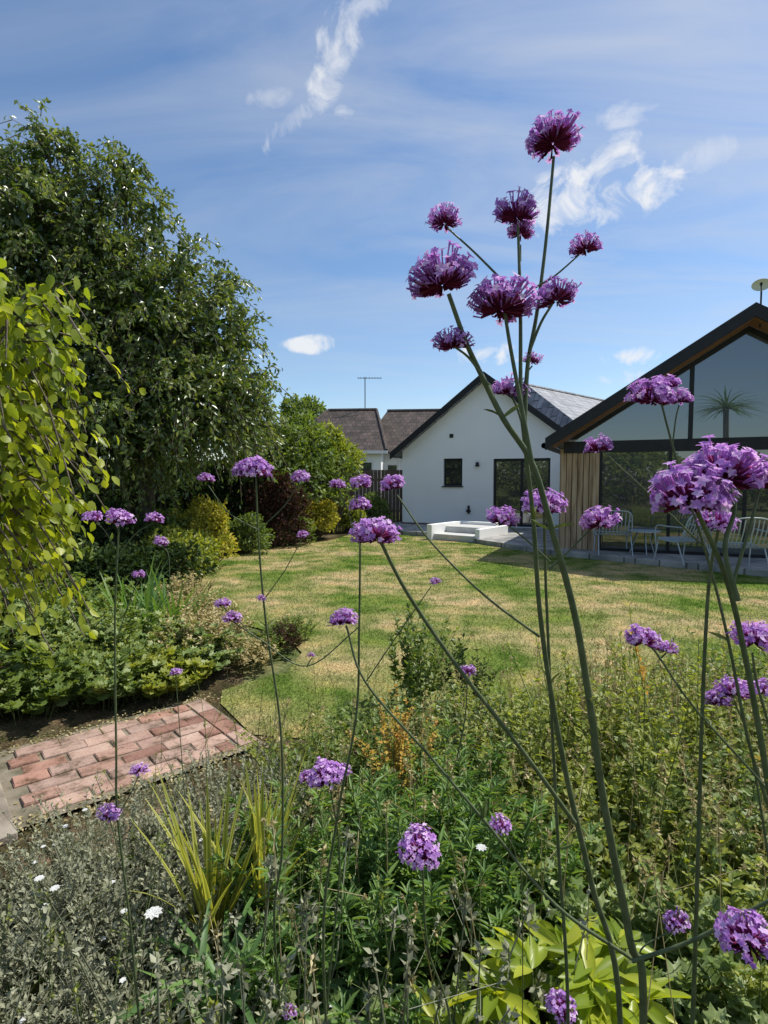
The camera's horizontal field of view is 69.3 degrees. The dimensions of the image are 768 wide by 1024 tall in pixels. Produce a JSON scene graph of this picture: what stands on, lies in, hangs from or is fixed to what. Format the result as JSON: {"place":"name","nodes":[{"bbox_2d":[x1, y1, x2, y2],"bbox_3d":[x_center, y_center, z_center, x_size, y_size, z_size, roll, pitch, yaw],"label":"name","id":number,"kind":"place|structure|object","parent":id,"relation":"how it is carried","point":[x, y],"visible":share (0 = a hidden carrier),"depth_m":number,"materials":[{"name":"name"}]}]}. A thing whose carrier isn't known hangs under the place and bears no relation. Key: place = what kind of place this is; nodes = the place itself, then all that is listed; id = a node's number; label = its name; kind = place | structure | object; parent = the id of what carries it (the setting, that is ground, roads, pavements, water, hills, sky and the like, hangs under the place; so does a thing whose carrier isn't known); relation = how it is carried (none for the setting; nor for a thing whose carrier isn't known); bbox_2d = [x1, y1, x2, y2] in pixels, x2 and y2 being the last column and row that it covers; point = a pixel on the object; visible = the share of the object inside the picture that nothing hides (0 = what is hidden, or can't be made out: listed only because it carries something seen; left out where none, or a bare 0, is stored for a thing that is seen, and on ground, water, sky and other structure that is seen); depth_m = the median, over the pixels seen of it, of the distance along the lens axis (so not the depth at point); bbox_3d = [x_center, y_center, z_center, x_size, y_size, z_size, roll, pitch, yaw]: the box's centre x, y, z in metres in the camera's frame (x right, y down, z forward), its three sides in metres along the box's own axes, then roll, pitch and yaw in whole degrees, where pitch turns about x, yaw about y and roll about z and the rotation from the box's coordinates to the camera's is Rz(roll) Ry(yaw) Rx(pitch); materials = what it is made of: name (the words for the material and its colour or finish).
{"place":"outdoors","nodes":[
{"label":"outdoors","id":0,"kind":"place"},
{"bbox_2d":[156,487,469,682],"bbox_3d":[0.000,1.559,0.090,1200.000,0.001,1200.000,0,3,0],"label":"ground","id":1,"kind":"structure","parent":0,"point":[281,664],"depth_m":4.71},
{"bbox_2d":[279,393,326,426],"bbox_3d":[-5.372,-4.309,37.652,3.484,7.376,3.585,0,3,0],"label":"distant tree","id":2,"kind":"object","parent":1,"relation":"on","point":[311,406],"visible":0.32,"depth_m":36.86,"materials":[{"name":"green plant"}]},
{"bbox_2d":[308,469,401,521],"bbox_3d":[-1.231,-0.546,19.460,3.970,1.950,0.120,0,3,-6],"label":"garden fence","id":3,"kind":"object","parent":1,"relation":"on","point":[361,491],"visible":0.25,"depth_m":19.50,"materials":[{"name":"brown wood"}]},
{"bbox_2d":[427,521,507,542],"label":"garden steps","id":4,"kind":"structure","parent":1,"relation":"on","point":[463,531],"depth_m":14.43,"materials":[{"name":"concrete"}]},
{"bbox_2d":[390,371,561,528],"bbox_3d":[4.727,-2.056,20.724,6.160,4.820,8.500,1,4,24],"label":"white bungalow","id":5,"kind":"object","parent":1,"relation":"on","point":[460,454],"visible":0.7,"depth_m":17.27,"materials":[{"name":"paint"}]},
{"bbox_2d":[290,453,401,507],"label":"walls","id":6,"kind":"structure","parent":0,"point":[382,461],"depth_m":27.66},
{"bbox_2d":[301,410,436,452],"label":"roof","id":7,"kind":"structure","parent":6,"relation":"on","point":[362,428],"depth_m":29.37,"materials":[{"name":"tile"}]},
{"bbox_2d":[0,528,765,1023],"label":"garden bed soil","id":8,"kind":"structure","parent":0,"point":[58,722],"depth_m":3.38,"materials":[{"name":"soil"}]},
{"bbox_2d":[0,639,117,724],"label":"geranium","id":9,"kind":"object","parent":8,"relation":"on","point":[33,701],"visible":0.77,"depth_m":3.62,"materials":[{"name":"green plant"}]},
{"bbox_2d":[0,591,143,667],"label":"geranium","id":10,"kind":"object","parent":8,"relation":"on","point":[26,637],"visible":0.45,"depth_m":4.66,"materials":[{"name":"green plant"}]},
{"bbox_2d":[0,571,144,618],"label":"geranium","id":11,"kind":"object","parent":8,"relation":"on","point":[108,579],"visible":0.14,"depth_m":5.90,"materials":[{"name":"green plant"}]},
{"bbox_2d":[0,258,145,667],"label":"lime leaved tree","id":12,"kind":"object","parent":8,"relation":"on","point":[23,502],"visible":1,"depth_m":3.25,"materials":[{"name":"green plant"}]},
{"bbox_2d":[12,643,174,710],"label":"geranium","id":13,"kind":"object","parent":8,"relation":"on","point":[99,690],"visible":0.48,"depth_m":3.75,"materials":[{"name":"green plant"}]},
{"bbox_2d":[24,537,167,594],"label":"understorey shrub","id":14,"kind":"object","parent":8,"relation":"on","point":[102,562],"visible":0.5,"depth_m":7.10,"materials":[{"name":"green plant"}]},
{"bbox_2d":[0,818,192,1023],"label":"catmint","id":15,"kind":"object","parent":8,"relation":"on","point":[8,924],"visible":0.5,"depth_m":1.69,"materials":[{"name":"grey plant"}]},
{"bbox_2d":[65,494,162,546],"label":"understorey shrub","id":16,"kind":"object","parent":8,"relation":"on","point":[110,529],"visible":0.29,"depth_m":8.89,"materials":[{"name":"green plant"}]},
{"bbox_2d":[37,602,195,658],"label":"geranium","id":17,"kind":"object","parent":8,"relation":"on","point":[130,631],"visible":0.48,"depth_m":4.51,"materials":[{"name":"green plant"}]},
{"bbox_2d":[0,763,249,954],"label":"catmint","id":18,"kind":"object","parent":8,"relation":"on","point":[135,808],"visible":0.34,"depth_m":2.01,"materials":[{"name":"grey plant"}]},
{"bbox_2d":[81,508,169,1023],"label":"verbena","id":19,"kind":"object","parent":8,"relation":"on","point":[121,517],"visible":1,"depth_m":1.17,"materials":[{"name":"green plant"}]},
{"bbox_2d":[0,893,253,1023],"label":"catmint","id":20,"kind":"object","parent":8,"relation":"on","point":[109,967],"visible":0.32,"depth_m":1.49,"materials":[{"name":"green plant"}]},
{"bbox_2d":[0,698,263,828],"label":"brick path","id":21,"kind":"structure","parent":8,"relation":"on","point":[70,765],"depth_m":3.08,"materials":[{"name":"brick"}]},
{"bbox_2d":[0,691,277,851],"bbox_3d":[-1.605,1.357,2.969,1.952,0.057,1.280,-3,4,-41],"label":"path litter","id":22,"kind":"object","parent":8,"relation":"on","point":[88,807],"visible":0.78,"depth_m":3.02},
{"bbox_2d":[0,97,298,523],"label":"birch tree","id":23,"kind":"object","parent":8,"relation":"on","point":[201,395],"visible":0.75,"depth_m":9.45,"materials":[{"name":"green plant"}]},
{"bbox_2d":[84,447,215,524],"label":"hedge","id":24,"kind":"object","parent":8,"relation":"on","point":[132,495],"visible":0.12,"depth_m":13.82,"materials":[{"name":"green plant"}]},
{"bbox_2d":[0,814,315,1023],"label":"catmint","id":25,"kind":"object","parent":8,"relation":"on","point":[35,1014],"visible":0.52,"depth_m":1.63,"materials":[{"name":"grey plant"}]},
{"bbox_2d":[100,644,219,703],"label":"geranium","id":26,"kind":"object","parent":8,"relation":"on","point":[185,679],"visible":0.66,"depth_m":3.92,"materials":[{"name":"green plant"}]},
{"bbox_2d":[105,539,219,595],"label":"understorey shrub","id":27,"kind":"object","parent":8,"relation":"on","point":[174,564],"visible":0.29,"depth_m":8.00,"materials":[{"name":"green plant"}]},
{"bbox_2d":[109,616,244,674],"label":"geranium","id":28,"kind":"object","parent":8,"relation":"on","point":[211,654],"visible":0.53,"depth_m":4.41,"materials":[{"name":"green plant"}]},
{"bbox_2d":[126,566,229,626],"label":"iris clump","id":29,"kind":"object","parent":8,"relation":"on","point":[155,604],"visible":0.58,"depth_m":5.27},
{"bbox_2d":[136,522,223,579],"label":"understorey shrub","id":30,"kind":"object","parent":8,"relation":"on","point":[179,535],"visible":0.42,"depth_m":8.97,"materials":[{"name":"green plant"}]},
{"bbox_2d":[147,610,243,651],"bbox_3d":[-1.604,1.046,4.609,0.741,0.482,0.684,-3,5,-44],"label":"astrantia","id":31,"kind":"object","parent":8,"relation":"on","point":[187,632],"visible":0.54,"depth_m":4.52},
{"bbox_2d":[38,899,359,1023],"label":"catmint","id":32,"kind":"object","parent":8,"relation":"on","point":[64,1001],"visible":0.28,"depth_m":1.43,"materials":[{"name":"green plant"}]},
{"bbox_2d":[155,455,258,537],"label":"hedge","id":33,"kind":"object","parent":8,"relation":"on","point":[220,493],"visible":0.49,"depth_m":13.40,"materials":[{"name":"green plant"}]},
{"bbox_2d":[106,741,345,893],"bbox_3d":[-0.621,1.196,2.238,1.003,0.456,0.882,0,3,0],"label":"catmint","id":34,"kind":"object","parent":8,"relation":"on","point":[214,797],"visible":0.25,"depth_m":2.26,"materials":[{"name":"green plant"}]},
{"bbox_2d":[220,633,278,674],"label":"sedum clump","id":35,"kind":"object","parent":8,"relation":"on","point":[264,652],"visible":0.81,"depth_m":4.48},
{"bbox_2d":[197,455,309,1022],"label":"verbena","id":36,"kind":"object","parent":8,"relation":"on","point":[249,467],"visible":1,"depth_m":1.16,"materials":[{"name":"green plant"}]},
{"bbox_2d":[220,418,311,539],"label":"laurel shrub","id":37,"kind":"object","parent":8,"relation":"on","point":[288,432],"visible":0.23,"depth_m":13.54,"materials":[{"name":"green plant"}]},
{"bbox_2d":[243,470,313,548],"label":"maroon shrub","id":38,"kind":"object","parent":8,"relation":"on","point":[273,505],"visible":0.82,"depth_m":12.75,"materials":[{"name":"red plant"}]},
{"bbox_2d":[213,474,371,1021],"bbox_3d":[-0.158,0.710,1.047,0.258,1.562,0.184,-2,4,-35],"label":"verbena","id":39,"kind":"object","parent":8,"relation":"on","point":[364,481],"visible":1,"depth_m":1.02,"materials":[{"name":"green plant"}]},
{"bbox_2d":[0,825,596,1023],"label":"lychnis stems","id":40,"kind":"object","parent":8,"relation":"on","point":[75,948],"visible":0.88,"depth_m":1.26,"materials":[{"name":"green plant"}]},
{"bbox_2d":[238,398,363,531],"bbox_3d":[-2.248,-1.168,15.073,2.967,3.712,3.256,-3,5,-44],"label":"laurel shrub","id":41,"kind":"object","parent":8,"relation":"on","point":[322,452],"visible":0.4,"depth_m":14.47,"materials":[{"name":"green plant"}]},
{"bbox_2d":[211,729,396,846],"bbox_3d":[-0.316,1.215,2.468,0.848,0.392,0.757,0,3,0],"label":"border perennial","id":42,"kind":"object","parent":8,"relation":"on","point":[303,765],"visible":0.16,"depth_m":2.49,"materials":[{"name":"green plant"}]},
{"bbox_2d":[235,708,384,789],"bbox_3d":[-0.343,1.219,2.828,0.778,0.344,0.630,-1,3,-19],"label":"border perennial","id":43,"kind":"object","parent":8,"relation":"on","point":[288,760],"visible":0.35,"depth_m":2.84,"materials":[{"name":"green plant"}]},
{"bbox_2d":[191,778,443,976],"bbox_3d":[-0.236,1.187,1.831,0.760,0.523,0.685,-2,4,-28],"label":"euphorbia","id":44,"kind":"object","parent":8,"relation":"on","point":[352,863],"visible":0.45,"depth_m":1.75,"materials":[{"name":"green plant"}]},
{"bbox_2d":[300,498,340,539],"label":"euonymus shrub","id":45,"kind":"object","parent":8,"relation":"on","point":[325,522],"visible":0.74,"depth_m":14.27,"materials":[{"name":"yellow plant"}]},
{"bbox_2d":[306,420,367,533],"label":"laurel shrub","id":46,"kind":"object","parent":8,"relation":"on","point":[344,445],"visible":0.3,"depth_m":15.70,"materials":[{"name":"green plant"}]},
{"bbox_2d":[222,860,497,1023],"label":"euphorbia","id":47,"kind":"object","parent":8,"relation":"on","point":[350,903],"visible":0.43,"depth_m":1.48,"materials":[{"name":"green plant"}]},
{"bbox_2d":[169,668,577,1023],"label":"verbena","id":48,"kind":"object","parent":8,"relation":"on","point":[421,852],"visible":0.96,"depth_m":1.10,"materials":[{"name":"purple plant"}]},
{"bbox_2d":[0,637,767,1023],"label":"wild grasses","id":49,"kind":"object","parent":8,"relation":"on","point":[116,957],"visible":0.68,"depth_m":1.61,"materials":[{"name":"green plant"}]},
{"bbox_2d":[0,692,767,1023],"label":"groundcover","id":50,"kind":"object","parent":8,"relation":"on","point":[338,970],"visible":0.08,"depth_m":2.33,"materials":[{"name":"green plant"}]},
{"bbox_2d":[116,889,283,1023],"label":"strap leaf clump","id":51,"kind":"object","parent":50,"relation":"on","point":[203,946],"visible":0.45,"depth_m":1.45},
{"bbox_2d":[129,760,278,955],"bbox_3d":[-0.551,1.038,1.643,0.435,0.598,0.334,0,3,0],"label":"striped phormium","id":52,"kind":"object","parent":50,"relation":"on","point":[203,887],"visible":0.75,"depth_m":1.69,"materials":[{"name":"plant"}]},
{"bbox_2d":[107,880,331,1023],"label":"strap leaf clump","id":53,"kind":"object","parent":50,"relation":"on","point":[185,949],"visible":0.33,"depth_m":1.53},
{"bbox_2d":[178,737,319,918],"bbox_3d":[-0.411,1.036,1.799,0.452,0.583,0.400,0,3,0],"label":"striped phormium","id":54,"kind":"object","parent":50,"relation":"on","point":[255,823],"visible":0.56,"depth_m":1.77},
{"bbox_2d":[137,908,428,1023],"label":"strap leaf clump","id":55,"kind":"object","parent":50,"relation":"on","point":[213,971],"visible":0.37,"depth_m":1.44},
{"bbox_2d":[278,691,498,805],"bbox_3d":[-0.051,1.157,2.774,0.990,0.472,1.067,-3,4,-38],"label":"border perennial","id":56,"kind":"object","parent":8,"relation":"on","point":[359,735],"visible":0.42,"depth_m":2.75,"materials":[{"name":"green plant"}]},
{"bbox_2d":[346,680,438,801],"bbox_3d":[0.058,1.095,2.502,0.388,0.626,0.432,1,3,16],"label":"spiraea","id":57,"kind":"object","parent":8,"relation":"on","point":[399,753],"visible":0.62,"depth_m":2.47,"materials":[{"name":"orange plant"}]},
{"bbox_2d":[292,969,518,1023],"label":"border perennial","id":58,"kind":"object","parent":8,"relation":"on","point":[375,1019],"visible":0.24,"depth_m":1.39,"materials":[{"name":"green plant"}]},
{"bbox_2d":[145,898,421,1023],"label":"strap leaf clump","id":59,"kind":"object","parent":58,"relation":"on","point":[213,991],"visible":0.26,"depth_m":1.45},
{"bbox_2d":[306,758,546,1010],"bbox_3d":[0.064,1.137,1.762,0.868,0.630,0.627,3,4,37],"label":"euphorbia","id":60,"kind":"object","parent":8,"relation":"on","point":[441,879],"visible":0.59,"depth_m":1.66,"materials":[{"name":"green plant"}]},
{"bbox_2d":[387,603,473,711],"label":"dark upright shrub","id":61,"kind":"object","parent":8,"relation":"in","point":[409,681],"visible":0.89,"depth_m":3.73,"materials":[{"name":"green plant"}]},
{"bbox_2d":[327,677,546,753],"bbox_3d":[0.288,1.182,3.123,1.241,0.383,0.743,0,3,0],"label":"border perennial","id":62,"kind":"object","parent":8,"relation":"on","point":[449,708],"visible":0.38,"depth_m":3.17,"materials":[{"name":"green plant"}]},
{"bbox_2d":[413,980,478,1023],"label":"fatsia","id":63,"kind":"object","parent":8,"relation":"on","point":[430,1010],"visible":0.71,"depth_m":1.25,"materials":[{"name":"green plant"}]},
{"bbox_2d":[345,713,563,891],"bbox_3d":[0.265,1.152,2.228,0.769,0.547,0.757,-3,4,-38],"label":"euphorbia","id":64,"kind":"object","parent":8,"relation":"on","point":[497,757],"visible":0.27,"depth_m":2.21,"materials":[{"name":"green plant"}]},
{"bbox_2d":[205,678,747,1023],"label":"dry seedheads","id":65,"kind":"object","parent":8,"relation":"on","point":[464,859],"visible":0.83,"depth_m":1.57,"materials":[{"name":"plant"}]},
{"bbox_2d":[392,776,605,992],"bbox_3d":[0.340,1.165,1.779,0.769,0.573,0.766,-3,4,-39],"label":"euphorbia","id":66,"kind":"object","parent":8,"relation":"on","point":[491,842],"visible":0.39,"depth_m":1.78,"materials":[{"name":"green plant"}]},
{"bbox_2d":[398,682,614,829],"bbox_3d":[0.597,1.131,2.571,0.968,0.547,1.035,2,4,25],"label":"border perennial","id":67,"kind":"object","parent":8,"relation":"on","point":[482,754],"visible":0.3,"depth_m":2.59,"materials":[{"name":"green plant"}]},
{"bbox_2d":[406,108,646,1023],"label":"verbena","id":68,"kind":"object","parent":8,"relation":"on","point":[504,302],"visible":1,"depth_m":0.67,"materials":[{"name":"purple plant"}]},
{"bbox_2d":[436,663,636,744],"bbox_3d":[0.905,1.149,3.321,1.186,0.426,0.751,0,3,0],"label":"border perennial","id":69,"kind":"object","parent":8,"relation":"on","point":[500,712],"visible":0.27,"depth_m":3.34,"materials":[{"name":"green plant"}]},
{"bbox_2d":[505,636,578,788],"bbox_3d":[0.742,0.987,2.566,0.327,0.835,0.238,2,4,27],"label":"loosestrife","id":70,"kind":"object","parent":8,"relation":"on","point":[572,702],"visible":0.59,"depth_m":2.54,"materials":[{"name":"green plant"}]},
{"bbox_2d":[326,408,767,1023],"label":"verbena","id":71,"kind":"object","parent":8,"relation":"on","point":[382,532],"visible":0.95,"depth_m":0.80,"materials":[{"name":"green plant"}]},
{"bbox_2d":[448,916,650,1023],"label":"fatsia","id":72,"kind":"object","parent":8,"relation":"on","point":[494,1003],"visible":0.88,"depth_m":1.28,"materials":[{"name":"green plant"}]},
{"bbox_2d":[554,648,623,800],"bbox_3d":[0.946,1.015,2.530,0.365,0.783,0.191,0,3,0],"label":"loosestrife","id":73,"kind":"object","parent":8,"relation":"on","point":[573,733],"visible":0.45,"depth_m":2.56,"materials":[{"name":"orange plant"}]},
{"bbox_2d":[435,624,767,787],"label":"dry seedheads","id":74,"kind":"object","parent":8,"relation":"on","point":[568,662],"visible":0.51,"depth_m":3.12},
{"bbox_2d":[479,656,736,839],"bbox_3d":[1.014,1.046,2.687,1.161,0.704,1.039,0,3,0],"label":"border perennial","id":75,"kind":"object","parent":8,"relation":"on","point":[617,778],"visible":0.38,"depth_m":2.58,"materials":[{"name":"green plant"}]},
{"bbox_2d":[530,913,690,1023],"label":"fatsia","id":76,"kind":"object","parent":8,"relation":"on","point":[582,991],"visible":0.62,"depth_m":1.29,"materials":[{"name":"green plant"}]},
{"bbox_2d":[495,707,767,919],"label":"border perennial","id":77,"kind":"object","parent":8,"relation":"on","point":[593,815],"visible":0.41,"depth_m":2.00,"materials":[{"name":"green plant"}]},
{"bbox_2d":[510,829,767,1023],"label":"border perennial","id":78,"kind":"object","parent":8,"relation":"on","point":[645,919],"visible":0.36,"depth_m":1.54,"materials":[{"name":"green plant"}]},
{"bbox_2d":[591,629,702,788],"bbox_3d":[1.260,0.976,2.670,0.509,0.844,0.151,2,4,26],"label":"loosestrife","id":79,"kind":"object","parent":8,"relation":"on","point":[651,709],"visible":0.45,"depth_m":2.63,"materials":[{"name":"green plant"}]},
{"bbox_2d":[528,637,767,986],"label":"dry seedheads","id":80,"kind":"object","parent":8,"relation":"on","point":[691,791],"visible":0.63,"depth_m":2.14,"materials":[{"name":"plant"}]},
{"bbox_2d":[617,602,693,857],"bbox_3d":[1.038,0.904,2.058,0.236,1.059,0.494,0,3,6],"label":"loosestrife","id":81,"kind":"object","parent":8,"relation":"on","point":[659,721],"visible":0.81,"depth_m":2.13,"materials":[{"name":"green plant"}]},
{"bbox_2d":[551,637,767,779],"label":"border perennial","id":82,"kind":"object","parent":8,"relation":"on","point":[621,687],"visible":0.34,"depth_m":2.92,"materials":[{"name":"green plant"}]},
{"bbox_2d":[583,373,767,1023],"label":"verbena","id":83,"kind":"object","parent":8,"relation":"on","point":[719,478],"visible":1,"depth_m":0.62,"materials":[{"name":"purple plant"}]},
{"bbox_2d":[589,800,767,1020],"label":"border perennial","id":84,"kind":"object","parent":8,"relation":"on","point":[753,988],"visible":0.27,"depth_m":1.60,"materials":[{"name":"green plant"}]},
{"bbox_2d":[591,699,767,882],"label":"border perennial","id":85,"kind":"object","parent":8,"relation":"on","point":[679,800],"visible":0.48,"depth_m":2.12,"materials":[{"name":"green plant"}]},
{"bbox_2d":[613,626,767,718],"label":"border perennial","id":86,"kind":"object","parent":8,"relation":"on","point":[687,663],"visible":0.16,"depth_m":3.67,"materials":[{"name":"green plant"}]},
{"bbox_2d":[624,751,767,892],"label":"dry perennial","id":87,"kind":"object","parent":8,"relation":"on","point":[723,802],"visible":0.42,"depth_m":1.97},
{"bbox_2d":[630,954,767,1023],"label":"border perennial","id":88,"kind":"object","parent":8,"relation":"on","point":[730,1011],"visible":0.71,"depth_m":1.38,"materials":[{"name":"green plant"}]},
{"bbox_2d":[637,618,767,749],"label":"border perennial","id":89,"kind":"object","parent":8,"relation":"on","point":[737,668],"visible":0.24,"depth_m":3.29,"materials":[{"name":"green plant"}]},
{"bbox_2d":[663,675,767,836],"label":"border perennial","id":90,"kind":"object","parent":8,"relation":"on","point":[696,742],"visible":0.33,"depth_m":2.56,"materials":[{"name":"green plant"}]},
{"bbox_2d":[668,787,767,964],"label":"border perennial","id":91,"kind":"object","parent":8,"relation":"on","point":[749,896],"visible":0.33,"depth_m":1.79,"materials":[{"name":"green plant"}]},
{"bbox_2d":[0,0,767,471],"label":"sky","id":92,"kind":"structure","parent":0,"point":[316,142],"materials":[{"name":"blue"}]},
{"bbox_2d":[186,533,767,740],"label":"lawn","id":93,"kind":"structure","parent":0,"point":[461,586],"depth_m":6.69,"materials":[{"name":"green plant"}]},
{"bbox_2d":[168,494,240,566],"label":"euonymus shrub","id":94,"kind":"object","parent":93,"relation":"on","point":[214,523],"visible":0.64,"depth_m":9.73,"materials":[{"name":"yellow plant"}]},
{"bbox_2d":[220,511,275,554],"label":"boxwood shrub","id":95,"kind":"object","parent":93,"relation":"on","point":[247,544],"visible":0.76,"depth_m":11.50,"materials":[{"name":"green plant"}]},
{"bbox_2d":[439,633,498,706],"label":"dark upright shrub","id":96,"kind":"object","parent":93,"relation":"on","point":[461,657],"visible":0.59,"depth_m":3.78,"materials":[{"name":"green plant"}]},
{"bbox_2d":[528,384,603,426],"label":"slate roof wing","id":97,"kind":"structure","parent":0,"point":[561,408],"depth_m":18.68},
{"bbox_2d":[388,522,767,576],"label":"patio","id":98,"kind":"structure","parent":0,"point":[511,539],"depth_m":10.82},
{"bbox_2d":[559,448,592,549],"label":"timber cladding","id":99,"kind":"structure","parent":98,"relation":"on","point":[576,478],"depth_m":11.54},
{"bbox_2d":[564,326,767,557],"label":"garden room","id":100,"kind":"object","parent":98,"relation":"on","point":[690,443],"visible":0.73,"depth_m":10.67,"materials":[{"name":"metal"}]},
{"bbox_2d":[556,325,766,448],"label":"roof","id":101,"kind":"structure","parent":100,"relation":"attached to","point":[560,446],"depth_m":11.88,"materials":[{"name":"metal"}]},
{"bbox_2d":[545,302,767,449],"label":"fascia","id":102,"kind":"structure","parent":101,"relation":"attached to","point":[756,310],"depth_m":10.17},
{"bbox_2d":[552,317,767,447],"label":"soffit","id":103,"kind":"structure","parent":101,"relation":"attached to","point":[754,322],"depth_m":10.25,"materials":[{"name":"brown wood"}]},
{"bbox_2d":[575,332,767,554],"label":"glazing","id":104,"kind":"structure","parent":100,"relation":"attached to","point":[731,390],"depth_m":10.63,"materials":[{"name":"clear glass"}]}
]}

